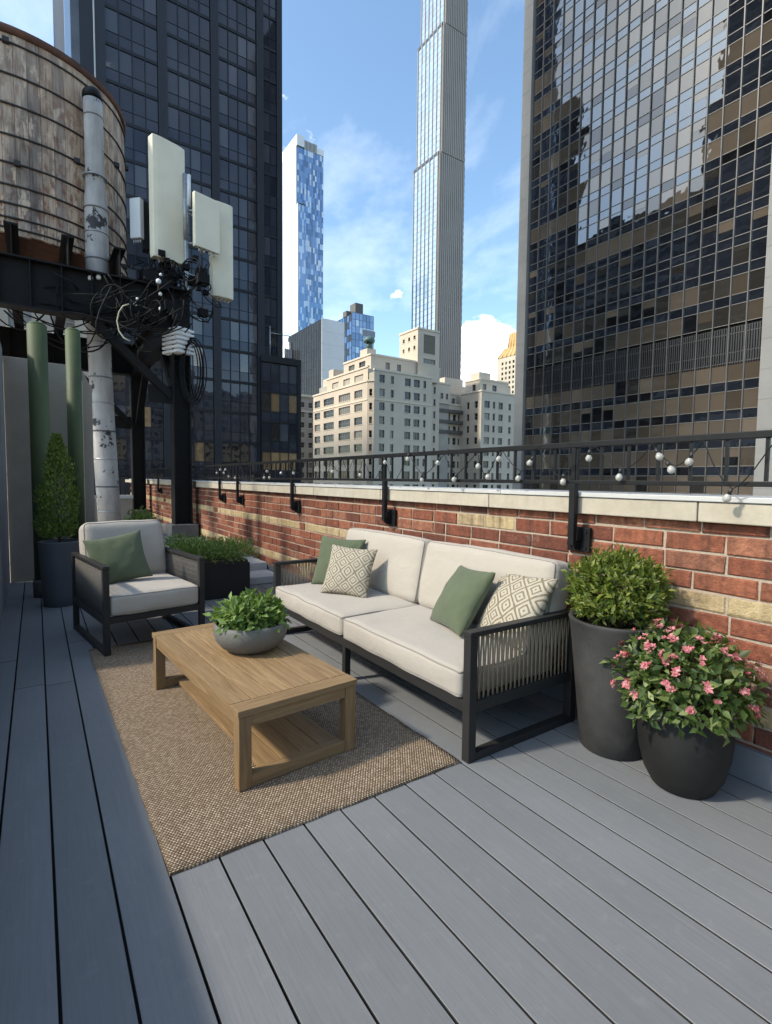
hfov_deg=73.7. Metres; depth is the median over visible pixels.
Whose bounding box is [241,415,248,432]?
window
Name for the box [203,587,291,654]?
bowl planter
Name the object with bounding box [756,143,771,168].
window
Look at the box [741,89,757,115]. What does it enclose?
window
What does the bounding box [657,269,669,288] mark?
window
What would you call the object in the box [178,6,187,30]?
window
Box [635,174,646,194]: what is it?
window
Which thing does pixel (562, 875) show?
deck
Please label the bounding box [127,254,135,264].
window
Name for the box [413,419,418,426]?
window
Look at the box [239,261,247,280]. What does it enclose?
window
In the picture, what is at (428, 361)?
window
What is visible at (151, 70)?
window
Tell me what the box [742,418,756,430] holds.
window
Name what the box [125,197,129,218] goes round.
window
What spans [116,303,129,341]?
pale cable
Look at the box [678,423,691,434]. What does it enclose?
window
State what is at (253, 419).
window
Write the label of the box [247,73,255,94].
window
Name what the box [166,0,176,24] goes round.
window
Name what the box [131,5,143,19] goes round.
window
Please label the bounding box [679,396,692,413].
window
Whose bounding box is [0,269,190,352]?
beam cable tangle
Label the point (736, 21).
window
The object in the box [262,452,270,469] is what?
window
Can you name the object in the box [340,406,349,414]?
window
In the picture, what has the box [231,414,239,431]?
window
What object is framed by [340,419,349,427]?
window
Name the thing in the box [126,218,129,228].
window
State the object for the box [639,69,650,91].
window
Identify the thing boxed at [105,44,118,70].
window
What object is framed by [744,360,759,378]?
window
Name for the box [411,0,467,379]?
slender skyscraper
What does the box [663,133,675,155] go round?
window
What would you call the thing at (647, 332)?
window
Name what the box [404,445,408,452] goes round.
window
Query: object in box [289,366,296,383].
window
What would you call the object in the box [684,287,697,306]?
window
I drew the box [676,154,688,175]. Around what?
window
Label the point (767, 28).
window
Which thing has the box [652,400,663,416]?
window
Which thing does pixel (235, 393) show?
window
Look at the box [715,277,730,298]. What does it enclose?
window
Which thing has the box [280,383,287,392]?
window
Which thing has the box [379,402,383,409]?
window
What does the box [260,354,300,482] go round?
glass block
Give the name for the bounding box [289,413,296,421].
window
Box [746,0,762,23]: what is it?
window
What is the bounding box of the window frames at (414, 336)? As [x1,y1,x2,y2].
[315,336,509,488]
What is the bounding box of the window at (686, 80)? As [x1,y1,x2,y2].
[679,69,692,93]
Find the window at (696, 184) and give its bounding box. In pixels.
[689,174,703,196]
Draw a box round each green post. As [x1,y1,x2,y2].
[26,321,52,597]
[65,327,84,538]
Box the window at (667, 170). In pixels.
[662,161,674,182]
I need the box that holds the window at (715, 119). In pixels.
[707,108,722,133]
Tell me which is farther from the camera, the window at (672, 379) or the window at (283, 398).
the window at (283, 398)
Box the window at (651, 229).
[646,221,657,240]
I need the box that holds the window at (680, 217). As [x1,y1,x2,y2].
[673,209,686,230]
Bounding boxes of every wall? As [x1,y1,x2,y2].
[0,343,9,623]
[3,356,94,582]
[7,495,132,530]
[125,479,771,791]
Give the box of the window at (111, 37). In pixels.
[105,30,117,44]
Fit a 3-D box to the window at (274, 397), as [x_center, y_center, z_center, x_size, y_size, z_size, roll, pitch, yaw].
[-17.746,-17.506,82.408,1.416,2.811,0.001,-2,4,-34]
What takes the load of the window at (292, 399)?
in the glass block at (280, 408)
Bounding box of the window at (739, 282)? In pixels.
[732,272,747,294]
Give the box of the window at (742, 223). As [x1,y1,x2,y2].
[735,212,750,235]
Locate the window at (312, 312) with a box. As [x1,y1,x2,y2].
[303,151,322,327]
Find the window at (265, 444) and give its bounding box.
[262,441,269,449]
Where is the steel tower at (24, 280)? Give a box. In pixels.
[0,220,198,537]
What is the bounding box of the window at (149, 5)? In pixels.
[144,0,155,14]
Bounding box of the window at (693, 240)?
[687,231,700,252]
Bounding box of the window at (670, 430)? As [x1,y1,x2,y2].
[664,424,676,435]
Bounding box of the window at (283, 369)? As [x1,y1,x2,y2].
[280,365,287,382]
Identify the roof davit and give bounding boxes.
[269,326,291,357]
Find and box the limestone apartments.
[313,327,514,488]
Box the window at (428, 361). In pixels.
[423,359,434,364]
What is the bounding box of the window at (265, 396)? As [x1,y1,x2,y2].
[262,392,269,410]
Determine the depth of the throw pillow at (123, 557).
4.42 m
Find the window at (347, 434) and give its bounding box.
[339,432,349,440]
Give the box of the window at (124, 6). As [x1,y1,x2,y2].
[118,0,130,13]
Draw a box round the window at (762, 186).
[754,175,769,199]
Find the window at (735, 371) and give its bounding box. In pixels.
[727,363,742,380]
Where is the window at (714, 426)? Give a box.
[708,420,722,433]
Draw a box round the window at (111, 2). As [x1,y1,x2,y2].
[104,0,116,7]
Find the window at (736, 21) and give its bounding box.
[728,8,743,35]
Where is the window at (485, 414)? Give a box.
[484,413,488,419]
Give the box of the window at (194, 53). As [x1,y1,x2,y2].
[189,46,198,69]
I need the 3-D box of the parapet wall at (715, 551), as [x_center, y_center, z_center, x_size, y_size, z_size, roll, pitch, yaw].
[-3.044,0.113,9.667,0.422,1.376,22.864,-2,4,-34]
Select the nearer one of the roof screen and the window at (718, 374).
the window at (718, 374)
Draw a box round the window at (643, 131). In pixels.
[637,122,648,143]
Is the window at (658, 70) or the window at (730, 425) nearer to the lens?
the window at (730, 425)
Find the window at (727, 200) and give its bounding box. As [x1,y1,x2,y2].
[719,189,734,212]
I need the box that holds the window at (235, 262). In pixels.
[233,259,238,278]
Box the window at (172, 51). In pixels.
[167,36,177,60]
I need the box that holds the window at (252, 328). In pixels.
[249,325,256,343]
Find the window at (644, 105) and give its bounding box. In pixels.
[638,96,649,117]
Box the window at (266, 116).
[264,112,268,131]
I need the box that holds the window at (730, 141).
[722,130,737,154]
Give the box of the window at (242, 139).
[239,134,246,154]
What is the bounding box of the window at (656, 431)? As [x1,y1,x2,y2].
[651,425,662,436]
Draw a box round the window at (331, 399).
[325,397,333,405]
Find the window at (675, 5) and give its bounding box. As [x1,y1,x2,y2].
[668,0,681,19]
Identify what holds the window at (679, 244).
in the black glass tower at (644, 297)
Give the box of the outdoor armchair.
[71,520,204,656]
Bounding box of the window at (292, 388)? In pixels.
[289,384,296,392]
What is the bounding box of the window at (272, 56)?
[270,52,275,71]
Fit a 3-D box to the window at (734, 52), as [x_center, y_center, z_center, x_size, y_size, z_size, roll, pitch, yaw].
[30.767,-40.549,45.391,0.005,1.604,1.303,-2,4,-34]
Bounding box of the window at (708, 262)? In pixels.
[701,254,714,274]
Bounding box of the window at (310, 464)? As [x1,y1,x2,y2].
[301,463,311,483]
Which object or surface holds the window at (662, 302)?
in the black glass tower at (644, 297)
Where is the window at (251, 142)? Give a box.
[248,137,255,157]
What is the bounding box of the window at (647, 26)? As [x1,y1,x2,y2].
[641,16,652,38]
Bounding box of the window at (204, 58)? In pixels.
[200,51,209,74]
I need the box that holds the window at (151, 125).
[146,119,157,132]
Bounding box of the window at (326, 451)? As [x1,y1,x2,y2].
[324,447,333,453]
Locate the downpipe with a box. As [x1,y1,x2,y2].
[82,86,120,521]
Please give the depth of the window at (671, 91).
49.92 m
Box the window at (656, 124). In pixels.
[650,114,662,136]
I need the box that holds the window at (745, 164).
[738,152,753,176]
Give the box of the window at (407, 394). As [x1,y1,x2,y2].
[405,392,409,399]
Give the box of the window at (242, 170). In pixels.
[239,166,246,186]
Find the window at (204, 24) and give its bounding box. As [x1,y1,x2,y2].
[200,17,209,40]
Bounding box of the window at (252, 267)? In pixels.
[249,263,256,282]
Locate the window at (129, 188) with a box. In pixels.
[126,183,133,194]
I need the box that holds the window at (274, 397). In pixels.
[271,393,278,411]
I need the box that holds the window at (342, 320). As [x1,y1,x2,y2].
[339,317,348,361]
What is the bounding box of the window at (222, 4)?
[218,0,226,15]
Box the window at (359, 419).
[355,417,361,424]
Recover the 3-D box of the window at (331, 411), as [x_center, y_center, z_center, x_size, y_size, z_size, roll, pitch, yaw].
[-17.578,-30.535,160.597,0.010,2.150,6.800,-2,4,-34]
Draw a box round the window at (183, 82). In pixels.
[179,76,188,99]
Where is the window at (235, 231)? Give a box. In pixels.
[233,227,237,246]
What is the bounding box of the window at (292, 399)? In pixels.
[289,395,296,412]
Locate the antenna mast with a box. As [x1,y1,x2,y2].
[130,133,232,395]
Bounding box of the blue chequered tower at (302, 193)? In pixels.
[282,134,323,344]
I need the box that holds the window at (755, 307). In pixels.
[748,298,763,319]
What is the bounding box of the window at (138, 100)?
[133,92,144,116]
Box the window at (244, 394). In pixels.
[240,384,248,402]
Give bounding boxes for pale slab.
[283,342,292,358]
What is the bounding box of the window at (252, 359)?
[249,355,256,373]
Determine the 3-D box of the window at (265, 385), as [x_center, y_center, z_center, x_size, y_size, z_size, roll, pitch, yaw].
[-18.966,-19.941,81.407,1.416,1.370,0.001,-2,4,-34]
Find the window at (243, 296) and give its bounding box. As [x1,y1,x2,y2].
[240,292,247,311]
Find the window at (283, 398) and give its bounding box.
[280,394,287,412]
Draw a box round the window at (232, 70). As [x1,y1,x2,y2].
[229,64,236,86]
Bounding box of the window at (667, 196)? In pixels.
[660,188,672,209]
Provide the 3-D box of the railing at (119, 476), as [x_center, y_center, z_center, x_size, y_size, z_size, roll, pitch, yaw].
[-8.100,-0.650,12.398,3.540,0.509,0.040,-2,4,-34]
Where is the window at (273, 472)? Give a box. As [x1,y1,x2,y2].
[272,471,278,477]
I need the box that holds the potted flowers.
[599,616,771,798]
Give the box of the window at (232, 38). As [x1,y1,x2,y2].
[228,31,236,53]
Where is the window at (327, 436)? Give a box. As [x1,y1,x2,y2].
[325,434,333,441]
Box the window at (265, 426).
[262,422,269,439]
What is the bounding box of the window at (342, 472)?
[341,471,349,477]
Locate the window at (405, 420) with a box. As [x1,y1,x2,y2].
[404,419,409,425]
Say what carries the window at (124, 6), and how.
in the navy glass tower at (199, 82)
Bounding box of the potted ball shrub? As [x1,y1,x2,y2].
[560,542,675,760]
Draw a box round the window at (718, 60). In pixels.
[710,49,724,74]
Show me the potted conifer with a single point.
(55, 563)
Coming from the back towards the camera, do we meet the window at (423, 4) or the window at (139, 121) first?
the window at (423, 4)
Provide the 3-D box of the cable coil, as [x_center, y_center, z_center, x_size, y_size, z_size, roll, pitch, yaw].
[-3.824,-2.788,10.150,0.564,1.324,0.122,1,4,0]
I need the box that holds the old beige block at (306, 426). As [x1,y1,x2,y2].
[301,394,312,483]
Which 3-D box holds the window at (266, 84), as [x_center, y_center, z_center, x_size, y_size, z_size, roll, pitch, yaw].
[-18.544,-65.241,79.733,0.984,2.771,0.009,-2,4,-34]
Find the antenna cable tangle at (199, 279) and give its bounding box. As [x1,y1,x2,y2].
[132,249,221,324]
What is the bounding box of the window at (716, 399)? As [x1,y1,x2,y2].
[710,392,724,410]
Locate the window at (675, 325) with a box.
[669,318,681,336]
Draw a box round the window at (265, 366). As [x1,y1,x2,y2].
[262,362,269,380]
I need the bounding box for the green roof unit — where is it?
[364,336,374,348]
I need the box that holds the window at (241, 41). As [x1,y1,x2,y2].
[238,36,245,57]
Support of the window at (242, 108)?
in the navy glass tower at (199, 82)
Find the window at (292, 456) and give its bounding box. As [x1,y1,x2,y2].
[289,453,296,469]
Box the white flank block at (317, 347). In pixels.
[288,318,344,394]
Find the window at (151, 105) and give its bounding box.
[146,97,157,121]
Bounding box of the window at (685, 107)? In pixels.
[678,97,691,120]
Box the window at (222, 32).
[219,26,226,48]
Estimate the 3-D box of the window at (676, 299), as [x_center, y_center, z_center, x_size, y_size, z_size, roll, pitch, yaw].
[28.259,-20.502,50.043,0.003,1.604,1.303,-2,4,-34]
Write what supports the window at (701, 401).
in the black glass tower at (644, 297)
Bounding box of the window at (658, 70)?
[652,60,664,83]
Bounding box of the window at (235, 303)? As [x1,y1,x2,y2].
[231,290,238,309]
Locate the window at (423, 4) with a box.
[422,0,441,42]
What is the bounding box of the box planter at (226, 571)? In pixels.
[164,532,259,599]
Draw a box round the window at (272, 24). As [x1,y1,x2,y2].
[270,20,275,40]
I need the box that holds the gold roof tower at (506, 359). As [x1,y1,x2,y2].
[497,332,515,393]
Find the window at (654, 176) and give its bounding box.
[648,168,659,188]
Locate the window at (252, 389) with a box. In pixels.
[249,385,256,403]
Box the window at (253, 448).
[250,445,257,461]
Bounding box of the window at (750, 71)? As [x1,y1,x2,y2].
[742,58,758,85]
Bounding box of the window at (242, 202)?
[239,198,246,217]
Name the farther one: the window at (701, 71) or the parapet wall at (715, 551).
the window at (701, 71)
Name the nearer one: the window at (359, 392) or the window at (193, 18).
the window at (193, 18)
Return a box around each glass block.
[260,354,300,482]
[338,303,373,361]
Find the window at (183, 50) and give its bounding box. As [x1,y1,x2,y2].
[178,41,188,64]
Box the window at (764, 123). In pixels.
[757,113,771,137]
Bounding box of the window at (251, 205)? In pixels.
[248,200,255,220]
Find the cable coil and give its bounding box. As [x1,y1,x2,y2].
[179,337,206,404]
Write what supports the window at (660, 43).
in the black glass tower at (644, 297)
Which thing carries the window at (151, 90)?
in the navy glass tower at (199, 82)
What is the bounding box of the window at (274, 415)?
[271,412,278,420]
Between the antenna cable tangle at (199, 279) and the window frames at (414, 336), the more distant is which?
the window frames at (414, 336)
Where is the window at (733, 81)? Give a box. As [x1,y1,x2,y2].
[725,69,740,95]
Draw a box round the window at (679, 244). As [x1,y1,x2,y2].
[672,236,685,257]
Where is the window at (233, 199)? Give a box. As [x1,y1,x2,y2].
[230,195,237,215]
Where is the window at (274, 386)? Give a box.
[271,382,278,391]
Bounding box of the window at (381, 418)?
[379,416,383,423]
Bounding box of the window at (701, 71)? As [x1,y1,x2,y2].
[694,59,708,84]
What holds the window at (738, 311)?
in the black glass tower at (644, 297)
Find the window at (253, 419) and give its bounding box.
[250,415,257,432]
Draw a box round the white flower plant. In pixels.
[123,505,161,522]
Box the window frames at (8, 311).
[8,311,74,328]
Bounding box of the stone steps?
[243,557,273,584]
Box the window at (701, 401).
[694,394,708,412]
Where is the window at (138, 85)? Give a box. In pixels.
[133,78,144,92]
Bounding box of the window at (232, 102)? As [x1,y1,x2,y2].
[229,97,237,119]
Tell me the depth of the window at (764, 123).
43.72 m
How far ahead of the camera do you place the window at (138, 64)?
69.90 m
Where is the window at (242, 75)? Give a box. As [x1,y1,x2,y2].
[238,68,246,90]
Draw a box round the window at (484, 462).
[483,461,487,467]
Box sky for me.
[0,0,524,386]
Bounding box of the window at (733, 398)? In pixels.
[726,390,741,409]
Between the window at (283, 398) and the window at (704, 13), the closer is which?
the window at (704, 13)
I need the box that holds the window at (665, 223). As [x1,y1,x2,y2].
[659,215,671,235]
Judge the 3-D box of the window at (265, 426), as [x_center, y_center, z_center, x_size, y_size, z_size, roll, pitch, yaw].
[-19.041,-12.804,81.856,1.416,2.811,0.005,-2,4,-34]
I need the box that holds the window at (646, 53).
[640,42,651,65]
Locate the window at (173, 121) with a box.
[168,106,178,129]
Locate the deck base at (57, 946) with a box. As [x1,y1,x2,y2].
[0,586,218,1023]
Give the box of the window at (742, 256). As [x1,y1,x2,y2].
[733,248,748,265]
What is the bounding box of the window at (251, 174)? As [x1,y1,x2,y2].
[248,169,255,189]
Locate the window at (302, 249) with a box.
[299,220,305,330]
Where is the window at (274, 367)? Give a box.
[271,364,278,381]
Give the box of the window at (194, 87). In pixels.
[190,80,199,103]
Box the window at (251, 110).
[248,105,255,126]
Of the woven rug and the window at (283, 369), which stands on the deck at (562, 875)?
the woven rug
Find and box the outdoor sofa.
[273,528,575,763]
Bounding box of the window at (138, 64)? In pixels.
[132,56,144,81]
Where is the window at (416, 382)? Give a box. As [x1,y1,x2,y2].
[414,380,418,387]
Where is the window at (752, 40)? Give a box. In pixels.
[744,27,760,54]
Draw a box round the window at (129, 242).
[126,233,134,254]
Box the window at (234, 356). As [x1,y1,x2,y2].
[231,352,238,370]
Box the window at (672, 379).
[666,373,678,389]
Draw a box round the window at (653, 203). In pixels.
[647,195,658,214]
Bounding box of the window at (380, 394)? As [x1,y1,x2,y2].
[379,389,383,396]
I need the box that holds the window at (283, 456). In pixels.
[280,453,287,469]
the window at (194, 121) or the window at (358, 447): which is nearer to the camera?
the window at (194, 121)
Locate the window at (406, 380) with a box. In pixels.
[405,379,409,385]
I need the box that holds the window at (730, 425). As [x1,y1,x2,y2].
[725,419,739,431]
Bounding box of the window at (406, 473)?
[404,471,408,478]
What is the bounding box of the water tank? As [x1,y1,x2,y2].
[0,21,130,276]
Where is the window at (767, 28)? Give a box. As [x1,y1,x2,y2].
[762,20,771,44]
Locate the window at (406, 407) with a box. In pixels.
[405,405,409,412]
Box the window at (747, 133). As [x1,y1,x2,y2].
[739,121,755,146]
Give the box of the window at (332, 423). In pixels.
[325,422,333,429]
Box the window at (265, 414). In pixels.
[262,411,269,419]
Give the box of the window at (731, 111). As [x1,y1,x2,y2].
[724,99,739,124]
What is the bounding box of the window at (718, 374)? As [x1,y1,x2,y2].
[711,366,725,382]
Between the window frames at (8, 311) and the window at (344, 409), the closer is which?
the window frames at (8, 311)
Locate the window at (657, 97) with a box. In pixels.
[651,87,663,109]
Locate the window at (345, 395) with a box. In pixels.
[340,393,349,401]
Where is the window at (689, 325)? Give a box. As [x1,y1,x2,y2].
[683,314,696,333]
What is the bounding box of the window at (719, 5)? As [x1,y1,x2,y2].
[713,0,727,15]
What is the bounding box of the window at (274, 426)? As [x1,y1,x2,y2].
[271,423,278,440]
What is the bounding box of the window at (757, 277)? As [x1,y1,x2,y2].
[749,268,764,289]
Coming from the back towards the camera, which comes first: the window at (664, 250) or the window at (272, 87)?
the window at (272, 87)
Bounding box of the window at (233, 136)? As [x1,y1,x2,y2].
[229,130,237,151]
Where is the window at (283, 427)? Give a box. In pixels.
[280,424,287,440]
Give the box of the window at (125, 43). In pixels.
[119,36,130,50]
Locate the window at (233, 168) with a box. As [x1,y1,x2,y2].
[229,162,237,183]
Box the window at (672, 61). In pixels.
[666,51,678,74]
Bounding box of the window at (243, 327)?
[240,323,247,341]
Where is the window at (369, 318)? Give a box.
[363,316,372,348]
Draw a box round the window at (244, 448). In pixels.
[241,445,248,462]
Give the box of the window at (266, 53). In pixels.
[263,48,268,68]
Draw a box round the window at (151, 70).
[145,61,156,86]
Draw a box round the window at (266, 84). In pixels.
[264,80,268,100]
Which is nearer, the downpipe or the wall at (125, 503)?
the downpipe
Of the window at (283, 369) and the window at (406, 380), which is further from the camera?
the window at (406, 380)
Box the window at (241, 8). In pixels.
[238,3,245,25]
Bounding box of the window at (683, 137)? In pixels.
[677,125,690,148]
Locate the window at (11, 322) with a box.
[9,309,30,327]
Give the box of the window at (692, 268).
[685,259,699,279]
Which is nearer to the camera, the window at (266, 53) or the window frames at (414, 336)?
the window at (266, 53)
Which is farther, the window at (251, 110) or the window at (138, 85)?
the window at (251, 110)
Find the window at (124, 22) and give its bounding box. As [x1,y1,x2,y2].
[118,13,130,39]
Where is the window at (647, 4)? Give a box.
[642,0,653,12]
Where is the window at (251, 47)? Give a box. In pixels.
[247,40,255,62]
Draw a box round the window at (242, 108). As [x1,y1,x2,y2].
[238,101,246,122]
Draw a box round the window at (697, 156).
[691,146,704,168]
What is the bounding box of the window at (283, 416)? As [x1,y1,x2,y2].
[280,413,287,421]
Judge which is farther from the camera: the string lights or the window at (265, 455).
the window at (265, 455)
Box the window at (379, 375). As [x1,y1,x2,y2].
[379,375,383,382]
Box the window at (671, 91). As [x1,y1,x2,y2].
[665,78,677,101]
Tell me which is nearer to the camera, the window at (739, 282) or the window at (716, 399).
the window at (739, 282)
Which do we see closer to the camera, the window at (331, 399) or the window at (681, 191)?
the window at (681, 191)
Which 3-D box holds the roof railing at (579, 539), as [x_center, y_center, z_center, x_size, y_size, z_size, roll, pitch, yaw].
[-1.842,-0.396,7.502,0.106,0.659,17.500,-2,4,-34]
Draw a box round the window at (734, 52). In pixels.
[727,38,742,64]
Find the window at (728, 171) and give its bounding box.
[721,159,736,183]
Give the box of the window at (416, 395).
[414,393,418,400]
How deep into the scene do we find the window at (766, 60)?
43.50 m
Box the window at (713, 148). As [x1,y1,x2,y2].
[706,138,720,161]
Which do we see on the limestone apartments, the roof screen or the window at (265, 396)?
the roof screen
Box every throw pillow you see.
[83,530,152,583]
[311,535,365,583]
[320,544,377,597]
[430,565,495,636]
[476,574,557,650]
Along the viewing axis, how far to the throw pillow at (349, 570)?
4.15 m
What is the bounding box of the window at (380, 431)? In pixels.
[379,430,383,437]
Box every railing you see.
[6,474,130,494]
[148,430,771,552]
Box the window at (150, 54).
[145,47,156,61]
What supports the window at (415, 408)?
in the limestone apartments
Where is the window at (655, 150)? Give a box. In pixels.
[649,141,661,162]
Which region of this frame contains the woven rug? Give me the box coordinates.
[88,639,459,875]
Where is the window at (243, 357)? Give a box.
[240,354,247,372]
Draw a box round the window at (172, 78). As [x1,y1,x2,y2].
[168,71,177,94]
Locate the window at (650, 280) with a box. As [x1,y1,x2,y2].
[644,273,655,291]
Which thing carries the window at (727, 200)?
in the black glass tower at (644, 297)
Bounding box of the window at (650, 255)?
[645,247,656,266]
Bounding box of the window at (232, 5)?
[228,0,236,20]
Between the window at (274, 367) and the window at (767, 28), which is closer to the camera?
the window at (767, 28)
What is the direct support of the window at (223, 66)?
in the navy glass tower at (199, 82)
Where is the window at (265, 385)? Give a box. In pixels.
[262,381,269,390]
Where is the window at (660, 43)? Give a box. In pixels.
[654,32,665,55]
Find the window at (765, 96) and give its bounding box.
[759,82,771,106]
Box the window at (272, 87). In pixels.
[270,83,275,103]
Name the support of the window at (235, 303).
in the navy glass tower at (199, 82)
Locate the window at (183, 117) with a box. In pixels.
[179,110,189,133]
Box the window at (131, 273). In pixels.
[127,268,135,278]
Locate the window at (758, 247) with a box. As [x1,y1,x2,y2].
[751,237,766,259]
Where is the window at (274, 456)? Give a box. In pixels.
[271,452,278,469]
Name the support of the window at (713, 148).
in the black glass tower at (644, 297)
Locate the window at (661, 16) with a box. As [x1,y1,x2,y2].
[655,5,666,28]
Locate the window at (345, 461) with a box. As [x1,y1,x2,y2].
[341,460,349,465]
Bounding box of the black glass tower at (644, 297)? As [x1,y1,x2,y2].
[512,0,771,495]
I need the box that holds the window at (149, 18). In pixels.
[145,11,155,25]
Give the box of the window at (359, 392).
[355,390,361,398]
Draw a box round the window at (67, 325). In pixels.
[54,316,73,333]
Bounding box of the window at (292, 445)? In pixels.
[289,442,296,450]
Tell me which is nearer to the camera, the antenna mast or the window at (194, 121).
the antenna mast
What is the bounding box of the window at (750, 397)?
[743,388,758,407]
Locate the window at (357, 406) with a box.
[355,404,361,411]
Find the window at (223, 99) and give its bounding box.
[219,93,227,114]
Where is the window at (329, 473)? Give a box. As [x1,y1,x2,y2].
[324,471,331,477]
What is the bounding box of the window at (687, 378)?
[681,371,693,387]
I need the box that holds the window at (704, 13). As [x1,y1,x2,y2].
[697,0,711,26]
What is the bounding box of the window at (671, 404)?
[665,398,677,414]
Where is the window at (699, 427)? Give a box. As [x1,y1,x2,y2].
[693,422,706,434]
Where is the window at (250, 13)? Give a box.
[247,7,254,29]
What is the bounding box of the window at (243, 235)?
[239,229,247,249]
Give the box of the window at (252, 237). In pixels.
[248,232,256,251]
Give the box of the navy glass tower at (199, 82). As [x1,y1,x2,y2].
[53,0,282,494]
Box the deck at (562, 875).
[0,581,771,1023]
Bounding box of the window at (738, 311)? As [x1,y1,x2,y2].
[730,302,745,323]
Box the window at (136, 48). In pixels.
[132,42,143,56]
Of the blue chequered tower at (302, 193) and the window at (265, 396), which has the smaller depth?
the window at (265, 396)
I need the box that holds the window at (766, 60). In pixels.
[761,51,771,75]
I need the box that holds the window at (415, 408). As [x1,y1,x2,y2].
[414,406,418,413]
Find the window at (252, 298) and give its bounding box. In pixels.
[249,294,256,312]
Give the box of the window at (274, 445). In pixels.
[271,441,278,449]
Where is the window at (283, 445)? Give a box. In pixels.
[280,442,287,450]
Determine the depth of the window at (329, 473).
161.78 m
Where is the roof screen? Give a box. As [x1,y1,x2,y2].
[362,329,374,348]
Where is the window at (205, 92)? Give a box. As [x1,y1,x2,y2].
[201,85,209,107]
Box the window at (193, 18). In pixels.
[189,11,198,35]
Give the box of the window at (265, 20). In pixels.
[263,16,268,36]
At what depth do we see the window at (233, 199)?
78.05 m
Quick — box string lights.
[216,441,771,501]
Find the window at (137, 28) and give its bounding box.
[132,19,143,45]
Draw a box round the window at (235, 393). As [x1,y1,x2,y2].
[231,383,239,401]
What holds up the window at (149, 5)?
in the navy glass tower at (199, 82)
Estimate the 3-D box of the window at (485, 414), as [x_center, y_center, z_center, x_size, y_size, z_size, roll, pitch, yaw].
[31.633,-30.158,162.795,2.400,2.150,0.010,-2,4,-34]
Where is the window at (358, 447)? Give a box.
[355,444,361,451]
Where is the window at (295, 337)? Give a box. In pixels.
[289,324,315,394]
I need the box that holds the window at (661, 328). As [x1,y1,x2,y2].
[655,321,667,339]
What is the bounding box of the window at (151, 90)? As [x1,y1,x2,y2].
[146,83,157,97]
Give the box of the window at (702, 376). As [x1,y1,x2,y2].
[695,368,709,385]
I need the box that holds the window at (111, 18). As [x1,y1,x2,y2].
[105,7,117,33]
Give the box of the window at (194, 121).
[190,115,199,137]
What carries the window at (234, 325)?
in the navy glass tower at (199, 82)
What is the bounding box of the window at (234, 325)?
[231,321,238,340]
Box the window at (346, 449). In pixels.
[339,445,349,452]
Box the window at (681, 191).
[675,181,687,202]
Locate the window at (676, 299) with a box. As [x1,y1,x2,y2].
[670,291,682,310]
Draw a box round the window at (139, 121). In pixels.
[134,114,145,128]
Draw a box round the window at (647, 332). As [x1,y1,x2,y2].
[642,325,653,342]
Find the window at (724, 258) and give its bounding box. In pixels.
[717,248,731,269]
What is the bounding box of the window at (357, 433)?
[355,431,361,438]
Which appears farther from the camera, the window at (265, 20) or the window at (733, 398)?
the window at (265, 20)
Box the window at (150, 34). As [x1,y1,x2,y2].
[145,25,156,50]
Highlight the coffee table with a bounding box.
[152,622,356,791]
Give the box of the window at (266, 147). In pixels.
[264,143,269,163]
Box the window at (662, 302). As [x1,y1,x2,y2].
[656,295,668,313]
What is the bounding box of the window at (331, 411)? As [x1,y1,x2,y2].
[325,410,333,417]
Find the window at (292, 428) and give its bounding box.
[289,424,296,441]
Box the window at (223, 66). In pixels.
[219,60,227,82]
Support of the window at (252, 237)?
in the navy glass tower at (199, 82)
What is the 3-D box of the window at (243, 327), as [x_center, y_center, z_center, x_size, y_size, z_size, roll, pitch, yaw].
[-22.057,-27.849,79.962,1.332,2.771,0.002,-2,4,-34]
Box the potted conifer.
[30,432,81,607]
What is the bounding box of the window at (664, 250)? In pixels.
[658,242,670,261]
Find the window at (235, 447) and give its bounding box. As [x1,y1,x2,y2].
[232,444,239,461]
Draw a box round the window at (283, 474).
[281,471,287,477]

